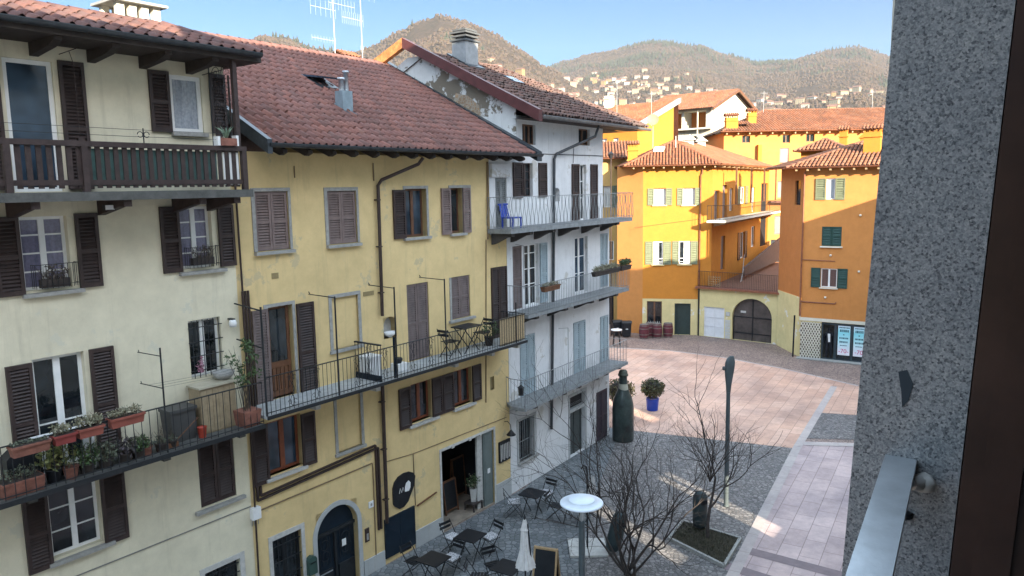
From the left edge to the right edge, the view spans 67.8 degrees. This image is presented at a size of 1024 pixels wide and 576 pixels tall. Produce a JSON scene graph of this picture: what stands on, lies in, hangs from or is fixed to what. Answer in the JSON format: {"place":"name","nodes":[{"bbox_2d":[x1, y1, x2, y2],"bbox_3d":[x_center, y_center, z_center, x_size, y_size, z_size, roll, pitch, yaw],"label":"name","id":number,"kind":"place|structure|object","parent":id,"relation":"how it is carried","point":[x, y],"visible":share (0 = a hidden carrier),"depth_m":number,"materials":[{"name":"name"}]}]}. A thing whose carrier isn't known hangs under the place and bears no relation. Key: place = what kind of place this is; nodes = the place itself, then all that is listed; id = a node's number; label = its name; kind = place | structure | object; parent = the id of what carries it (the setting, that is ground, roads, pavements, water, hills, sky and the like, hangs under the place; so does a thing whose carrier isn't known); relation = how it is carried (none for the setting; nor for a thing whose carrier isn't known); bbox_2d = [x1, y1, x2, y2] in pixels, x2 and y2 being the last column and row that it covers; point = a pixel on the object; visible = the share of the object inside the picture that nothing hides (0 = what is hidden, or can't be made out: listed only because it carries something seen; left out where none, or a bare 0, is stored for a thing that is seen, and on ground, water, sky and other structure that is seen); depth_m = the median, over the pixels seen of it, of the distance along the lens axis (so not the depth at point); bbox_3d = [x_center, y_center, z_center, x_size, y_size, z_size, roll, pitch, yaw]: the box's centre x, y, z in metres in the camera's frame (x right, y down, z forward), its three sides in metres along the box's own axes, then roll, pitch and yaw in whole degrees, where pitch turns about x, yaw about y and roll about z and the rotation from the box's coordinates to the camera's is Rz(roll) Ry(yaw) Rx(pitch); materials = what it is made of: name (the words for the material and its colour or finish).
{"place":"outdoors","nodes":[
{"label":"outdoors","id":0,"kind":"place"},
{"bbox_2d":[37,0,892,66],"label":"sky","id":1,"kind":"structure","parent":0,"point":[549,31],"materials":[{"name":"blue"}]},
{"bbox_2d":[368,428,615,575],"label":"cafe paving","id":2,"kind":"structure","parent":0,"point":[548,533],"depth_m":22.71,"materials":[{"name":"stone"}]},
{"bbox_2d":[415,550,451,575],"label":"cafe table","id":3,"kind":"object","parent":2,"relation":"on","point":[432,558],"visible":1,"depth_m":19.53,"materials":[{"name":"black paint"}]},
{"bbox_2d":[454,528,486,565],"bbox_3d":[-1.128,7.116,20.851,0.660,0.730,0.660,4,9,31],"label":"cafe table","id":4,"kind":"object","parent":2,"relation":"on","point":[472,536],"visible":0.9,"depth_m":20.79,"materials":[{"name":"black metal"}]},
{"bbox_2d":[489,558,518,575],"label":"cafe table","id":5,"kind":"object","parent":2,"relation":"on","point":[504,566],"visible":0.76,"depth_m":19.02,"materials":[{"name":"black metal"}]},
{"bbox_2d":[515,514,535,575],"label":"closed parasol","id":6,"kind":"object","parent":2,"relation":"on","point":[525,561],"visible":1,"depth_m":17.76,"materials":[{"name":"white fabric"}]},
{"bbox_2d":[532,545,560,575],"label":"chalkboard","id":7,"kind":"object","parent":2,"relation":"on","point":[546,560],"visible":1,"depth_m":19.30,"materials":[{"name":"black paint"}]},
{"bbox_2d":[567,465,607,557],"bbox_3d":[2.105,6.117,21.300,1.050,2.471,1.050,-1,8,0],"label":"dark parasol","id":8,"kind":"object","parent":2,"relation":"on","point":[598,549],"visible":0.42,"depth_m":21.28,"materials":[{"name":"fabric"}]},
{"bbox_2d":[257,16,888,108],"bbox_3d":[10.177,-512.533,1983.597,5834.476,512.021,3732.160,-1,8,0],"label":"hills","id":9,"kind":"structure","parent":0,"point":[422,29],"depth_m":1781.69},
{"bbox_2d":[252,13,889,110],"bbox_3d":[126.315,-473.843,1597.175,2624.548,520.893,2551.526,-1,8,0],"label":"hill wood","id":10,"kind":"object","parent":9,"relation":"on","point":[865,100],"visible":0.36,"depth_m":1816.31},
{"bbox_2d":[371,320,860,573],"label":"square cobbles","id":11,"kind":"object","parent":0,"point":[775,355],"visible":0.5,"depth_m":45.91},
{"bbox_2d":[0,0,265,575],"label":"cream house","id":12,"kind":"structure","parent":11,"relation":"on","point":[122,107],"depth_m":14.28,"materials":[{"name":"paint"}]},
{"bbox_2d":[0,463,44,499],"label":"flower box","id":13,"kind":"object","parent":12,"relation":"on","point":[20,482],"visible":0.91,"depth_m":12.58,"materials":[{"name":"ceramic"}]},
{"bbox_2d":[6,435,51,458],"bbox_3d":[-7.944,2.588,12.533,0.270,0.266,0.604,5,9,36],"label":"flower box","id":14,"kind":"object","parent":12,"relation":"attached to","point":[22,449],"visible":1,"depth_m":12.47,"materials":[{"name":"ceramic"}]},
{"bbox_2d":[0,441,64,478],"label":"flower box","id":15,"kind":"object","parent":12,"relation":"on","point":[7,461],"visible":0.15,"depth_m":12.89,"materials":[{"name":"green plant"}]},
{"bbox_2d":[0,57,94,191],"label":"balcony door","id":16,"kind":"structure","parent":12,"relation":"in","point":[28,87],"depth_m":13.22,"materials":[{"name":"white paint"}]},
{"bbox_2d":[0,213,103,298],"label":"window","id":17,"kind":"structure","parent":12,"relation":"in","point":[25,242],"depth_m":13.42,"materials":[{"name":"white paint"}]},
{"bbox_2d":[35,264,70,288],"bbox_3d":[-8.077,-0.221,13.402,0.582,0.410,0.450,-7,9,-36],"label":"flower box","id":18,"kind":"object","parent":12,"relation":"attached to","point":[55,281],"depth_m":13.36,"materials":[{"name":"green plant"}]},
{"bbox_2d":[33,444,77,483],"bbox_3d":[-7.833,2.972,13.107,0.496,0.740,0.707,5,9,36],"label":"potted shrub","id":19,"kind":"object","parent":12,"relation":"on","point":[50,473],"visible":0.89,"depth_m":13.04,"materials":[{"name":"green plant"}]},
{"bbox_2d":[48,422,77,445],"bbox_3d":[-7.629,2.448,12.924,0.285,0.390,0.415,5,9,36],"label":"flower box","id":20,"kind":"object","parent":12,"relation":"attached to","point":[63,438],"visible":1,"depth_m":12.88,"materials":[{"name":"red plastic"}]},
{"bbox_2d":[4,345,121,462],"bbox_3d":[-8.126,2.208,13.842,0.230,2.060,1.820,5,9,36],"label":"balcony door","id":21,"kind":"structure","parent":12,"relation":"in","point":[43,392],"depth_m":13.81,"materials":[{"name":"white paint"}]},
{"bbox_2d":[21,472,129,575],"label":"window","id":22,"kind":"structure","parent":12,"relation":"in","point":[66,520],"depth_m":14.13,"materials":[{"name":"white paint"}]},
{"bbox_2d":[70,439,99,474],"bbox_3d":[-7.535,2.942,13.483,0.502,0.689,0.525,-4,8,-22],"label":"potted shrub","id":23,"kind":"object","parent":12,"relation":"on","point":[88,467],"visible":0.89,"depth_m":13.45,"materials":[{"name":"green plant"}]},
{"bbox_2d":[71,412,105,438],"bbox_3d":[-7.388,2.364,13.274,0.305,0.437,0.500,5,9,36],"label":"flower box","id":24,"kind":"object","parent":12,"relation":"attached to","point":[89,431],"visible":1,"depth_m":13.22,"materials":[{"name":"orange plastic"}]},
{"bbox_2d":[90,435,121,468],"bbox_3d":[-7.347,2.934,13.770,0.488,0.623,0.607,5,9,36],"label":"potted shrub","id":25,"kind":"object","parent":12,"relation":"on","point":[105,459],"visible":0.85,"depth_m":13.71,"materials":[{"name":"green plant"}]},
{"bbox_2d":[105,402,145,428],"bbox_3d":[-7.005,2.293,13.767,0.263,0.374,0.675,5,9,36],"label":"flower box","id":26,"kind":"object","parent":12,"relation":"on","point":[124,417],"visible":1,"depth_m":13.72,"materials":[{"name":"orange plastic"}]},
{"bbox_2d":[112,435,139,462],"bbox_3d":[-7.143,2.928,14.044,0.516,0.556,0.553,5,9,36],"label":"potted shrub","id":27,"kind":"object","parent":12,"relation":"on","point":[123,455],"visible":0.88,"depth_m":13.99,"materials":[{"name":"green plant"}]},
{"bbox_2d":[158,402,196,441],"bbox_3d":[-6.673,2.703,15.258,0.430,0.665,0.580,5,9,36],"label":"storage chest","id":28,"kind":"object","parent":12,"relation":"on","point":[177,418],"visible":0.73,"depth_m":15.13,"materials":[{"name":"grey plastic"}]},
{"bbox_2d":[147,69,227,136],"bbox_3d":[-6.513,-3.704,15.331,0.230,1.290,1.640,5,9,36],"label":"window","id":29,"kind":"structure","parent":12,"relation":"in","point":[175,100],"depth_m":15.24,"materials":[{"name":"white paint"}]},
{"bbox_2d":[158,204,236,275],"bbox_3d":[-6.480,-0.995,15.709,0.270,1.400,1.630,5,9,36],"label":"window","id":30,"kind":"structure","parent":12,"relation":"in","point":[188,228],"depth_m":15.67,"materials":[{"name":"white paint"}]},
{"bbox_2d":[188,317,224,377],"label":"window","id":31,"kind":"structure","parent":12,"relation":"in","point":[203,335],"depth_m":16.04,"materials":[{"name":"white paint"}]},
{"bbox_2d":[186,378,236,433],"bbox_3d":[-6.230,2.449,15.895,0.480,0.985,0.880,5,9,36],"label":"cabinet","id":32,"kind":"object","parent":12,"relation":"on","point":[204,388],"visible":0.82,"depth_m":15.70,"materials":[{"name":"brown wood"}]},
{"bbox_2d":[195,439,245,515],"bbox_3d":[-6.359,3.981,16.420,0.270,1.484,1.170,5,9,36],"label":"window","id":33,"kind":"structure","parent":12,"relation":"in","point":[215,461],"depth_m":16.40,"materials":[{"name":"brown paint"}]},
{"bbox_2d":[200,551,245,575],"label":"window","id":34,"kind":"structure","parent":12,"relation":"in","point":[228,566],"depth_m":16.83,"materials":[{"name":"white stone"}]},
{"bbox_2d":[223,337,261,427],"bbox_3d":[-5.623,1.982,16.010,0.788,1.860,0.791,-5,8,-26],"label":"potted oleander","id":35,"kind":"object","parent":12,"relation":"on","point":[254,413],"visible":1,"depth_m":15.97,"materials":[{"name":"plant"}]},
{"bbox_2d":[197,30,543,575],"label":"yellow house","id":36,"kind":"structure","parent":11,"relation":"on","point":[360,224],"depth_m":19.80,"materials":[{"name":"paint"}]},
{"bbox_2d":[250,188,295,255],"bbox_3d":[-5.407,-1.505,17.122,0.270,1.480,1.050,5,9,36],"label":"window","id":37,"kind":"structure","parent":36,"relation":"in","point":[268,208],"depth_m":17.11,"materials":[{"name":"brown paint"}]},
{"bbox_2d":[251,300,317,404],"bbox_3d":[-5.294,1.474,17.656,0.250,2.330,1.700,5,9,36],"label":"balcony door","id":38,"kind":"structure","parent":36,"relation":"in","point":[276,335],"depth_m":17.69,"materials":[{"name":"brown wood"}]},
{"bbox_2d":[252,411,317,487],"bbox_3d":[-5.333,3.702,17.793,0.270,1.380,1.760,5,9,36],"label":"window","id":39,"kind":"structure","parent":36,"relation":"in","point":[275,447],"depth_m":17.86,"materials":[{"name":"red wood"}]},
{"bbox_2d":[268,522,306,575],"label":"window","id":40,"kind":"structure","parent":36,"relation":"in","point":[284,553],"depth_m":18.15,"materials":[{"name":"black metal"}]},
{"bbox_2d":[313,499,363,575],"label":"arched door","id":41,"kind":"structure","parent":36,"relation":"in","point":[333,535],"depth_m":19.46,"materials":[{"name":"blue paint"}]},
{"bbox_2d":[323,187,362,248],"bbox_3d":[-4.202,-1.742,18.742,0.270,1.460,1.080,5,9,36],"label":"window","id":42,"kind":"structure","parent":36,"relation":"in","point":[339,202],"depth_m":18.73,"materials":[{"name":"brown paint"}]},
{"bbox_2d":[328,290,363,354],"bbox_3d":[-4.169,0.842,19.038,0.150,1.460,1.090,5,9,36],"label":"blind window","id":43,"kind":"structure","parent":36,"relation":"in","point":[346,309],"depth_m":19.08,"materials":[{"name":"yellow paint"}]},
{"bbox_2d":[333,392,366,457],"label":"blind window","id":44,"kind":"structure","parent":36,"relation":"in","point":[346,410],"depth_m":19.39,"materials":[{"name":"yellow paint"}]},
{"bbox_2d":[392,471,414,508],"bbox_3d":[-2.980,5.589,21.114,0.051,0.960,0.880,5,9,36],"label":"oval signboard","id":45,"kind":"object","parent":36,"relation":"attached to","point":[403,486],"visible":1,"depth_m":21.05,"materials":[{"name":"black paint"}]},
{"bbox_2d":[392,186,431,240],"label":"window","id":46,"kind":"structure","parent":36,"relation":"in","point":[407,202],"depth_m":20.81,"materials":[{"name":"brown wood"}]},
{"bbox_2d":[406,282,428,360],"bbox_3d":[-2.674,0.922,21.235,0.145,2.138,0.868,5,9,36],"label":"balcony door","id":47,"kind":"structure","parent":36,"relation":"in","point":[417,299],"depth_m":21.21,"materials":[{"name":"grey paint"}]},
{"bbox_2d":[398,376,443,430],"bbox_3d":[-2.596,3.238,21.487,0.270,1.210,1.760,5,9,36],"label":"window","id":48,"kind":"structure","parent":36,"relation":"in","point":[413,399],"depth_m":21.56,"materials":[{"name":"red wood"}]},
{"bbox_2d":[442,476,458,515],"bbox_3d":[-1.986,6.518,23.898,0.327,1.055,0.620,5,9,36],"label":"chalkboard","id":49,"kind":"object","parent":36,"relation":"on","point":[450,499],"visible":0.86,"depth_m":23.85,"materials":[{"name":"black paint"}]},
{"bbox_2d":[440,185,471,235],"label":"window","id":50,"kind":"structure","parent":36,"relation":"in","point":[449,196],"depth_m":22.31,"materials":[{"name":"brown wood"}]},
{"bbox_2d":[450,454,466,495],"bbox_3d":[-1.792,6.208,25.063,0.277,1.353,0.600,5,9,36],"label":"chalkboard","id":51,"kind":"object","parent":36,"relation":"on","point":[457,468],"visible":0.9,"depth_m":25.03,"materials":[{"name":"black paint"}]},
{"bbox_2d":[442,363,481,413],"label":"window","id":52,"kind":"structure","parent":36,"relation":"in","point":[455,384],"depth_m":23.00,"materials":[{"name":"red wood"}]},
{"bbox_2d":[449,275,475,323],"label":"window","id":53,"kind":"structure","parent":36,"relation":"in","point":[458,286],"depth_m":22.57,"materials":[{"name":"grey paint"}]},
{"bbox_2d":[490,266,507,337],"bbox_3d":[-0.460,0.439,24.155,0.215,2.248,0.818,5,9,36],"label":"balcony door","id":54,"kind":"structure","parent":36,"relation":"in","point":[499,293],"depth_m":24.04,"materials":[{"name":"brown paint"}]},
{"bbox_2d":[373,28,651,492],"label":"white house","id":55,"kind":"structure","parent":11,"relation":"on","point":[554,198],"depth_m":26.53,"materials":[{"name":"paint"}]},
{"bbox_2d":[495,178,506,227],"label":"window","id":56,"kind":"structure","parent":55,"relation":"in","point":[500,183],"depth_m":23.83,"materials":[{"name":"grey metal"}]},
{"bbox_2d":[512,246,522,309],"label":"window","id":57,"kind":"structure","parent":55,"relation":"in","point":[517,250],"depth_m":24.90,"materials":[{"name":"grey wood"}]},
{"bbox_2d":[520,333,535,395],"bbox_3d":[0.465,2.585,25.755,0.195,2.058,0.938,4,9,34],"label":"shuttered door","id":58,"kind":"structure","parent":55,"relation":"in","point":[526,349],"depth_m":25.71,"materials":[{"name":"blue paint"}]},
{"bbox_2d":[516,411,539,465],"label":"window","id":59,"kind":"structure","parent":55,"relation":"in","point":[524,425],"depth_m":26.11,"materials":[{"name":"black metal"}]},
{"bbox_2d":[513,162,547,197],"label":"window","id":60,"kind":"structure","parent":55,"relation":"in","point":[521,171],"depth_m":25.19,"materials":[{"name":"brown paint"}]},
{"bbox_2d":[524,242,547,305],"bbox_3d":[0.758,-0.472,25.830,0.230,2.080,1.390,4,9,34],"label":"balcony door","id":61,"kind":"structure","parent":55,"relation":"in","point":[529,250],"depth_m":25.92,"materials":[{"name":"white paint"}]},
{"bbox_2d":[568,387,586,458],"bbox_3d":[2.416,5.099,28.976,0.220,2.450,1.420,4,9,34],"label":"entrance door","id":62,"kind":"structure","parent":55,"relation":"in","point":[575,426],"depth_m":29.08,"materials":[{"name":"black paint"}]},
{"bbox_2d":[573,320,585,373],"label":"shuttered door","id":63,"kind":"structure","parent":55,"relation":"in","point":[579,328],"depth_m":28.63,"materials":[{"name":"blue paint"}]},
{"bbox_2d":[575,236,584,292],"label":"balcony door","id":64,"kind":"structure","parent":55,"relation":"in","point":[579,241],"depth_m":28.60,"materials":[{"name":"white paint"}]},
{"bbox_2d":[571,164,597,219],"bbox_3d":[2.643,-3.566,28.320,0.230,2.050,1.960,4,9,34],"label":"balcony door","id":65,"kind":"structure","parent":55,"relation":"in","point":[576,169],"depth_m":28.39,"materials":[{"name":"white paint"}]},
{"bbox_2d":[600,233,607,286],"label":"window","id":66,"kind":"structure","parent":55,"relation":"in","point":[604,236],"depth_m":29.94,"materials":[{"name":"blue paint"}]},
{"bbox_2d":[600,315,607,362],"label":"shuttered door","id":67,"kind":"structure","parent":55,"relation":"in","point":[604,319],"depth_m":30.32,"materials":[{"name":"blue paint"}]},
{"bbox_2d":[608,151,613,336],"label":"drainpipe","id":68,"kind":"object","parent":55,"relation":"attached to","point":[611,153],"depth_m":50.48,"materials":[{"name":"metal"}]},
{"bbox_2d":[614,134,772,335],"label":"amber house","id":69,"kind":"structure","parent":11,"relation":"on","point":[664,238],"depth_m":51.08,"materials":[{"name":"paint"}]},
{"bbox_2d":[647,301,661,322],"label":"cafe window","id":70,"kind":"structure","parent":69,"relation":"in","point":[654,308],"depth_m":51.85,"materials":[{"name":"brown wood"}]},
{"bbox_2d":[645,242,670,265],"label":"window","id":71,"kind":"structure","parent":69,"relation":"in","point":[656,253],"depth_m":51.16,"materials":[{"name":"white paint"}]},
{"bbox_2d":[648,188,671,205],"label":"window","id":72,"kind":"structure","parent":69,"relation":"in","point":[656,196],"depth_m":50.72,"materials":[{"name":"white paint"}]},
{"bbox_2d":[674,303,690,334],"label":"dark door","id":73,"kind":"structure","parent":69,"relation":"in","point":[682,314],"depth_m":51.53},
{"bbox_2d":[672,241,697,264],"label":"window","id":74,"kind":"structure","parent":69,"relation":"in","point":[680,249],"depth_m":50.80,"materials":[{"name":"white paint"}]},
{"bbox_2d":[677,188,699,205],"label":"window","id":75,"kind":"structure","parent":69,"relation":"in","point":[685,196],"depth_m":50.33,"materials":[{"name":"white paint"}]},
{"bbox_2d":[673,522,737,561],"bbox_3d":[5.404,7.201,21.644,2.166,0.001,1.745,6,10,41],"label":"planting bed","id":76,"kind":"object","parent":11,"relation":"on","point":[726,540],"visible":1,"depth_m":21.65,"materials":[{"name":"soil"}]},
{"bbox_2d":[672,521,739,562],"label":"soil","id":77,"kind":"structure","parent":76,"relation":"on","point":[704,551],"depth_m":21.70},
{"bbox_2d":[695,262,778,343],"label":"gatehouse","id":78,"kind":"object","parent":11,"relation":"on","point":[735,308],"visible":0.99,"depth_m":49.63,"materials":[{"name":"paint"}]},
{"bbox_2d":[704,306,723,337],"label":"white door","id":79,"kind":"structure","parent":78,"relation":"in","point":[713,316],"depth_m":50.51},
{"bbox_2d":[707,165,780,285],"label":"courtyard wing","id":80,"kind":"structure","parent":78,"relation":"on","point":[740,214],"depth_m":55.89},
{"bbox_2d":[726,386,836,575],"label":"kerb strip","id":81,"kind":"object","parent":11,"relation":"on","point":[740,559],"visible":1,"depth_m":24.87,"materials":[{"name":"white stone"}]},
{"bbox_2d":[739,441,853,575],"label":"walkway","id":82,"kind":"structure","parent":11,"relation":"on","point":[806,520],"depth_m":23.31,"materials":[{"name":"stone"}]},
{"bbox_2d":[749,548,841,575],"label":"mauve stripe","id":83,"kind":"object","parent":82,"relation":"on","point":[795,563],"visible":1,"depth_m":20.43,"materials":[{"name":"stone"}]},
{"bbox_2d":[807,413,856,439],"bbox_3d":[13.876,5.785,31.624,2.540,0.001,4.428,4,9,31],"label":"grey patch","id":84,"kind":"object","parent":11,"relation":"on","point":[833,426],"visible":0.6,"depth_m":31.64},
{"bbox_2d":[822,386,858,414],"bbox_3d":[16.102,5.237,35.465,2.717,0.001,5.479,3,9,28],"label":"pale paving beyond","id":85,"kind":"object","parent":11,"relation":"on","point":[843,400],"visible":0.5,"depth_m":35.34,"materials":[{"name":"pink stone"}]},
{"bbox_2d":[842,0,1023,575],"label":"wall","id":86,"kind":"structure","parent":11,"relation":"on","point":[937,481],"depth_m":1.31,"materials":[{"name":"grey stone"}]},
{"bbox_2d":[950,0,1023,575],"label":"window frame","id":87,"kind":"structure","parent":86,"relation":"in","point":[989,535],"depth_m":1.27,"materials":[{"name":"brown wood"}]},
{"bbox_2d":[603,140,629,324],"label":"neighbour house","id":88,"kind":"structure","parent":0,"point":[618,149],"depth_m":54.64,"materials":[{"name":"orange paint"}]},
{"bbox_2d":[602,95,680,154],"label":"tiled roof house","id":89,"kind":"structure","parent":0,"point":[664,130],"depth_m":64.84,"materials":[{"name":"yellow paint"}]},
{"bbox_2d":[585,431,791,575],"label":"pavement by trees","id":90,"kind":"structure","parent":0,"point":[763,473],"depth_m":25.10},
{"bbox_2d":[560,493,602,575],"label":"disc lamp","id":91,"kind":"object","parent":90,"relation":"on","point":[581,503],"visible":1,"depth_m":16.30,"materials":[{"name":"metal"}]},
{"bbox_2d":[606,512,626,551],"bbox_3d":[2.892,6.784,21.152,0.430,1.210,0.448,13,2,-21],"label":"litter bin","id":92,"kind":"object","parent":90,"relation":"on","point":[611,538],"visible":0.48,"depth_m":20.98,"materials":[{"name":"metal"}]},
{"bbox_2d":[612,369,633,442],"bbox_3d":[4.431,4.658,30.392,0.860,2.880,0.860,-1,8,0],"label":"bottle sculpture","id":93,"kind":"object","parent":90,"relation":"on","point":[623,409],"visible":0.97,"depth_m":30.12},
{"bbox_2d":[497,329,765,575],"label":"bare tree","id":94,"kind":"object","parent":90,"relation":"on","point":[625,568],"visible":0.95,"depth_m":19.97,"materials":[{"name":"brown plant"}]},
{"bbox_2d":[692,490,707,528],"bbox_3d":[5.531,6.544,22.430,0.430,1.210,0.448,-4,8,-20],"label":"litter bin","id":95,"kind":"object","parent":90,"relation":"on","point":[701,507],"visible":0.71,"depth_m":22.26,"materials":[{"name":"metal"}]},
{"bbox_2d":[668,520,741,567],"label":"bed kerb","id":96,"kind":"structure","parent":90,"relation":"on","point":[709,558],"depth_m":21.24,"materials":[{"name":"grey stone"}]},
{"bbox_2d":[665,352,785,537],"bbox_3d":[6.036,4.554,21.972,3.643,5.294,4.237,-1,8,0],"label":"bare tree","id":97,"kind":"object","parent":90,"relation":"on","point":[710,477],"visible":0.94,"depth_m":21.88,"materials":[{"name":"brown plant"}]},
{"bbox_2d":[722,356,734,506],"bbox_3d":[6.728,4.502,23.819,0.400,4.850,0.200,-1,8,0],"label":"tall lamp","id":98,"kind":"object","parent":90,"relation":"on","point":[729,367],"visible":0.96,"depth_m":23.67,"materials":[{"name":"grey metal"}]},
{"bbox_2d":[609,348,854,447],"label":"square paving","id":99,"kind":"structure","parent":0,"point":[775,402],"depth_m":36.43,"materials":[{"name":"pink stone"}]},
{"bbox_2d":[640,377,664,410],"bbox_3d":[6.387,4.786,34.458,1.196,1.485,1.180,-1,8,0],"label":"potted ball shrub","id":100,"kind":"object","parent":99,"relation":"on","point":[651,388],"visible":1,"depth_m":34.23,"materials":[{"name":"green plant"}]},
{"bbox_2d":[765,124,883,364],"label":"corner shop house","id":101,"kind":"structure","parent":0,"point":[828,203],"depth_m":42.98,"materials":[{"name":"orange paint"}]},
{"bbox_2d":[793,125,850,233],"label":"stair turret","id":102,"kind":"object","parent":101,"relation":"on","point":[821,145],"visible":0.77,"depth_m":46.99,"materials":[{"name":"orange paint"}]},
{"bbox_2d":[811,268,847,289],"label":"window","id":103,"kind":"structure","parent":101,"relation":"in","point":[834,279],"depth_m":43.07,"materials":[{"name":"white paint"}]},
{"bbox_2d":[815,178,845,199],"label":"window","id":104,"kind":"structure","parent":101,"relation":"in","point":[831,191],"depth_m":42.48,"materials":[{"name":"white paint"}]},
{"bbox_2d":[820,227,842,247],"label":"window","id":105,"kind":"structure","parent":101,"relation":"in","point":[831,236],"depth_m":42.71,"materials":[{"name":"green paint"}]},
{"bbox_2d":[837,326,850,355],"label":"sale poster","id":106,"kind":"object","parent":101,"relation":"attached to","point":[843,347],"visible":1,"depth_m":43.04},
{"bbox_2d":[853,327,864,356],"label":"sale poster","id":107,"kind":"object","parent":101,"relation":"attached to","point":[858,339],"visible":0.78,"depth_m":42.63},
{"label":"ground","id":108,"kind":"structure","parent":0,"visible":0},
{"bbox_2d":[655,88,758,142],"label":"gabled house","id":109,"kind":"structure","parent":108,"relation":"on","point":[700,114],"depth_m":72.75,"materials":[{"name":"paint"}]},
{"bbox_2d":[696,107,884,290],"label":"long house","id":110,"kind":"structure","parent":108,"relation":"on","point":[773,137],"depth_m":64.23,"materials":[{"name":"yellow paint"}]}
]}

